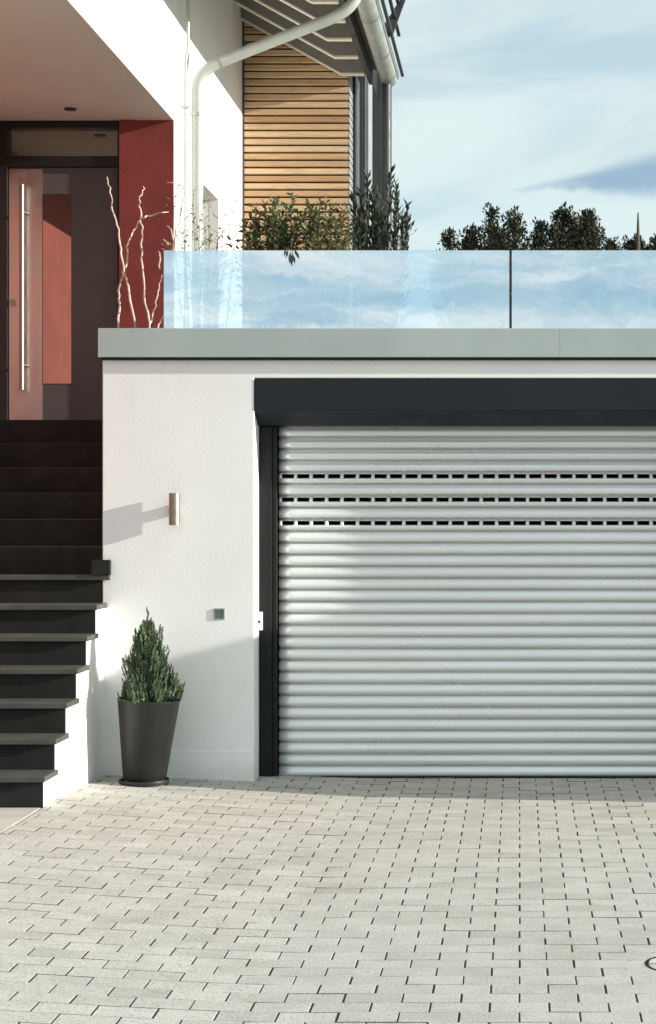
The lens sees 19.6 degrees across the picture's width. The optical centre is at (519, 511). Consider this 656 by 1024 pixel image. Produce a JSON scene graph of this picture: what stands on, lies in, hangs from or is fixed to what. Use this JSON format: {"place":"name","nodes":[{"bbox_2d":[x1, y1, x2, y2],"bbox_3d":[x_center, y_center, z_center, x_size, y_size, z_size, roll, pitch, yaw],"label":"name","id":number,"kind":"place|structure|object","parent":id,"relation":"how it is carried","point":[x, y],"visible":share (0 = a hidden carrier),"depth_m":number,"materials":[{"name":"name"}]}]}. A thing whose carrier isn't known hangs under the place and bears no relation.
{"place":"outdoors","nodes":[
{"label":"outdoors","id":0,"kind":"place"},
{"bbox_2d":[0,808,40,833],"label":"path","id":1,"kind":"structure","parent":0,"point":[10,817],"depth_m":9.91,"materials":[{"name":"beige concrete"}]},
{"bbox_2d":[226,195,298,249],"bbox_3d":[-1.715,-1.648,12.711,0.495,1.018,0.420,0,0,14],"label":"leafy shrub","id":2,"kind":"object","parent":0,"point":[253,236],"visible":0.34,"depth_m":12.69,"materials":[{"name":"green plant"}]},
{"bbox_2d":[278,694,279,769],"bbox_3d":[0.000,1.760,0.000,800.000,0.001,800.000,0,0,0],"label":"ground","id":3,"kind":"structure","parent":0,"point":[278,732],"depth_m":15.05,"materials":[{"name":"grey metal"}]},
{"bbox_2d":[0,420,110,807],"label":"staircase","id":4,"kind":"structure","parent":3,"relation":"on","point":[55,569],"depth_m":11.60,"materials":[{"name":"black stone"}]},
{"bbox_2d":[0,0,404,419],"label":"house","id":5,"kind":"structure","parent":3,"relation":"on","point":[244,103],"depth_m":14.54,"materials":[{"name":"paint"}]},
{"bbox_2d":[9,168,117,419],"bbox_3d":[-3.538,-1.665,14.531,0.847,2.009,0.159,0,0,0],"label":"front door","id":6,"kind":"structure","parent":5,"relation":"in","point":[63,231],"depth_m":14.54,"materials":[{"name":"brown wood"}]},
{"bbox_2d":[10,130,117,155],"bbox_3d":[-3.537,-2.864,14.605,0.853,0.218,0.030,0,0,0],"label":"transom window","id":7,"kind":"structure","parent":5,"relation":"in","point":[22,142],"depth_m":14.59,"materials":[{"name":"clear glass"}]},
{"bbox_2d":[64,107,76,110],"bbox_3d":[-3.372,-3.024,14.090,0.090,0.012,0.090,0,0,0],"label":"ceiling light","id":8,"kind":"object","parent":5,"relation":"attached to","point":[69,109],"visible":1,"depth_m":14.07,"materials":[{"name":"black plastic"}]},
{"bbox_2d":[203,215,205,249],"bbox_3d":[-2.790,-1.854,16.235,0.032,1.505,0.790,0,0,0],"label":"window","id":9,"kind":"structure","parent":5,"relation":"in","point":[204,217],"depth_m":16.58,"materials":[{"name":"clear glass"}]},
{"bbox_2d":[357,76,360,242],"bbox_3d":[-1.671,-2.692,19.176,0.060,3.465,0.548,0,0,0],"label":"bay window","id":10,"kind":"structure","parent":5,"relation":"in","point":[357,76],"depth_m":19.37,"materials":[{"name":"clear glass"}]},
{"bbox_2d":[372,85,379,249],"bbox_3d":[-1.671,-2.881,21.255,0.060,3.841,1.490,0,0,0],"label":"bay window","id":11,"kind":"structure","parent":5,"relation":"in","point":[375,101],"depth_m":21.53,"materials":[{"name":"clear glass"}]},
{"bbox_2d":[98,328,655,780],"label":"garage","id":12,"kind":"structure","parent":3,"relation":"on","point":[428,552],"depth_m":11.98,"materials":[{"name":"white paint"}]},
{"bbox_2d":[169,493,179,524],"bbox_3d":[-2.140,-0.017,11.653,0.067,0.200,0.092,0,0,0],"label":"wall lamp","id":13,"kind":"object","parent":12,"relation":"attached to","point":[174,508],"visible":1,"depth_m":11.61,"materials":[{"name":"silver metal"}]},
{"bbox_2d":[214,608,224,618],"bbox_3d":[-1.872,0.635,11.697,0.068,0.068,0.006,0,0,0],"label":"wall switch","id":14,"kind":"object","parent":12,"relation":"attached to","point":[219,613],"depth_m":11.70,"materials":[{"name":"grey glass"}]},
{"bbox_2d":[258,612,262,629],"bbox_3d":[-1.652,0.691,11.890,0.046,0.116,0.048,0,0,0],"label":"key switch","id":15,"kind":"object","parent":12,"relation":"attached to","point":[260,620],"visible":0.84,"depth_m":11.87,"materials":[{"name":"white plastic"}]},
{"bbox_2d":[163,250,655,327],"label":"glass balustrade","id":16,"kind":"object","parent":12,"relation":"on","point":[394,289],"visible":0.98,"depth_m":11.73,"materials":[{"name":"clear glass"}]},
{"bbox_2d":[436,226,461,249],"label":"tree","id":17,"kind":"object","parent":3,"relation":"on","point":[449,235],"visible":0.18,"depth_m":43.94,"materials":[{"name":"green plant"}]},
{"bbox_2d":[456,224,491,249],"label":"tree","id":18,"kind":"object","parent":3,"relation":"on","point":[470,241],"visible":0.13,"depth_m":44.87,"materials":[{"name":"green plant"}]},
{"bbox_2d":[470,202,511,318],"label":"tree","id":19,"kind":"object","parent":3,"relation":"on","point":[492,226],"visible":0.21,"depth_m":46.91,"materials":[{"name":"green plant"}]},
{"bbox_2d":[485,229,521,313],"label":"tree","id":20,"kind":"object","parent":3,"relation":"on","point":[509,245],"visible":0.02,"depth_m":47.81,"materials":[{"name":"green plant"}]},
{"bbox_2d":[486,205,532,327],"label":"tree","id":21,"kind":"object","parent":3,"relation":"on","point":[514,228],"visible":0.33,"depth_m":44.90,"materials":[{"name":"green plant"}]},
{"bbox_2d":[525,216,564,249],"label":"tree","id":22,"kind":"object","parent":3,"relation":"on","point":[540,240],"visible":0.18,"depth_m":44.89,"materials":[{"name":"green plant"}]},
{"bbox_2d":[544,202,579,249],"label":"tree","id":23,"kind":"object","parent":3,"relation":"on","point":[561,223],"visible":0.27,"depth_m":45.85,"materials":[{"name":"green plant"}]},
{"bbox_2d":[564,217,599,248],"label":"tree","id":24,"kind":"object","parent":3,"relation":"on","point":[573,231],"depth_m":47.93,"materials":[{"name":"green plant"}]},
{"bbox_2d":[566,207,612,249],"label":"tree","id":25,"kind":"object","parent":3,"relation":"on","point":[588,237],"visible":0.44,"depth_m":44.89,"materials":[{"name":"green plant"}]},
{"bbox_2d":[602,235,622,249],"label":"tree","id":26,"kind":"object","parent":3,"relation":"on","point":[613,244],"visible":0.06,"depth_m":46.84,"materials":[{"name":"green plant"}]},
{"bbox_2d":[618,233,650,249],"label":"tree","id":27,"kind":"object","parent":3,"relation":"on","point":[631,243],"visible":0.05,"depth_m":45.94,"materials":[{"name":"green plant"}]},
{"bbox_2d":[636,212,639,249],"bbox_3d":[2.527,-2.311,40.000,0.092,8.142,0.092,0,0,-22],"label":"mast","id":28,"kind":"object","parent":3,"relation":"on","point":[638,239],"visible":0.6,"depth_m":39.98,"materials":[{"name":"brown metal"}]},
{"bbox_2d":[640,233,655,249],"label":"tree","id":29,"kind":"object","parent":3,"relation":"on","point":[651,246],"visible":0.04,"depth_m":44.87,"materials":[{"name":"green plant"}]},
{"bbox_2d":[267,192,330,262],"bbox_3d":[-1.491,-1.655,12.328,0.498,1.032,1.292,0,0,0],"label":"leafy shrub","id":30,"kind":"object","parent":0,"point":[292,210],"visible":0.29,"depth_m":12.69,"materials":[{"name":"green plant"}]},
{"bbox_2d":[0,770,655,1023],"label":"driveway","id":31,"kind":"structure","parent":0,"point":[190,871],"depth_m":8.09,"materials":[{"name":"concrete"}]},
{"bbox_2d":[117,697,179,786],"bbox_3d":[-2.244,1.382,11.360,0.376,0.524,0.376,0,0,0],"label":"plant pot","id":32,"kind":"object","parent":31,"relation":"on","point":[147,730],"visible":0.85,"depth_m":11.23,"materials":[{"name":"grey plastic"}]},
{"bbox_2d":[117,607,185,702],"bbox_3d":[-2.223,0.874,11.370,0.384,0.606,0.402,0,0,-22],"label":"conifer","id":33,"kind":"object","parent":32,"relation":"on","point":[147,653],"visible":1,"depth_m":11.30,"materials":[{"name":"green plant"}]},
{"bbox_2d":[626,953,655,973],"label":"inspection cover","id":34,"kind":"object","parent":31,"relation":"in","point":[642,965],"visible":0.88,"depth_m":7.05,"materials":[{"name":"concrete"}]},
{"bbox_2d":[296,194,365,249],"bbox_3d":[-1.276,-1.645,12.707,0.492,1.012,0.447,0,0,0],"label":"leafy shrub","id":35,"kind":"object","parent":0,"point":[336,237],"visible":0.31,"depth_m":12.66,"materials":[{"name":"green plant"}]},
{"bbox_2d":[344,164,416,249],"bbox_3d":[-0.952,-1.772,12.889,0.499,1.266,0.365,0,0,0],"label":"lance leaved shrub","id":36,"kind":"object","parent":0,"point":[364,227],"visible":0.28,"depth_m":12.86,"materials":[{"name":"green plant"}]},
{"bbox_2d":[379,0,655,249],"label":"sky","id":37,"kind":"structure","parent":0,"point":[535,106],"materials":[{"name":"blue"}]},
{"bbox_3d":[-2.290,-1.070,12.350,0.580,0.220,0.340,0,0,0],"label":"planter trough","id":38,"kind":"object","parent":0,"visible":0},
{"bbox_2d":[106,177,185,327],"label":"twisted branches","id":39,"kind":"object","parent":38,"relation":"in","point":[143,278],"visible":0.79,"depth_m":12.33,"materials":[{"name":"beige plant"}]},
{"bbox_2d":[161,177,248,249],"bbox_3d":[-2.100,-1.701,12.593,0.582,1.124,0.350,0,0,0],"label":"sparse shrub","id":40,"kind":"object","parent":38,"relation":"in","point":[210,235],"visible":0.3,"depth_m":12.61,"materials":[{"name":"green plant"}]}
]}

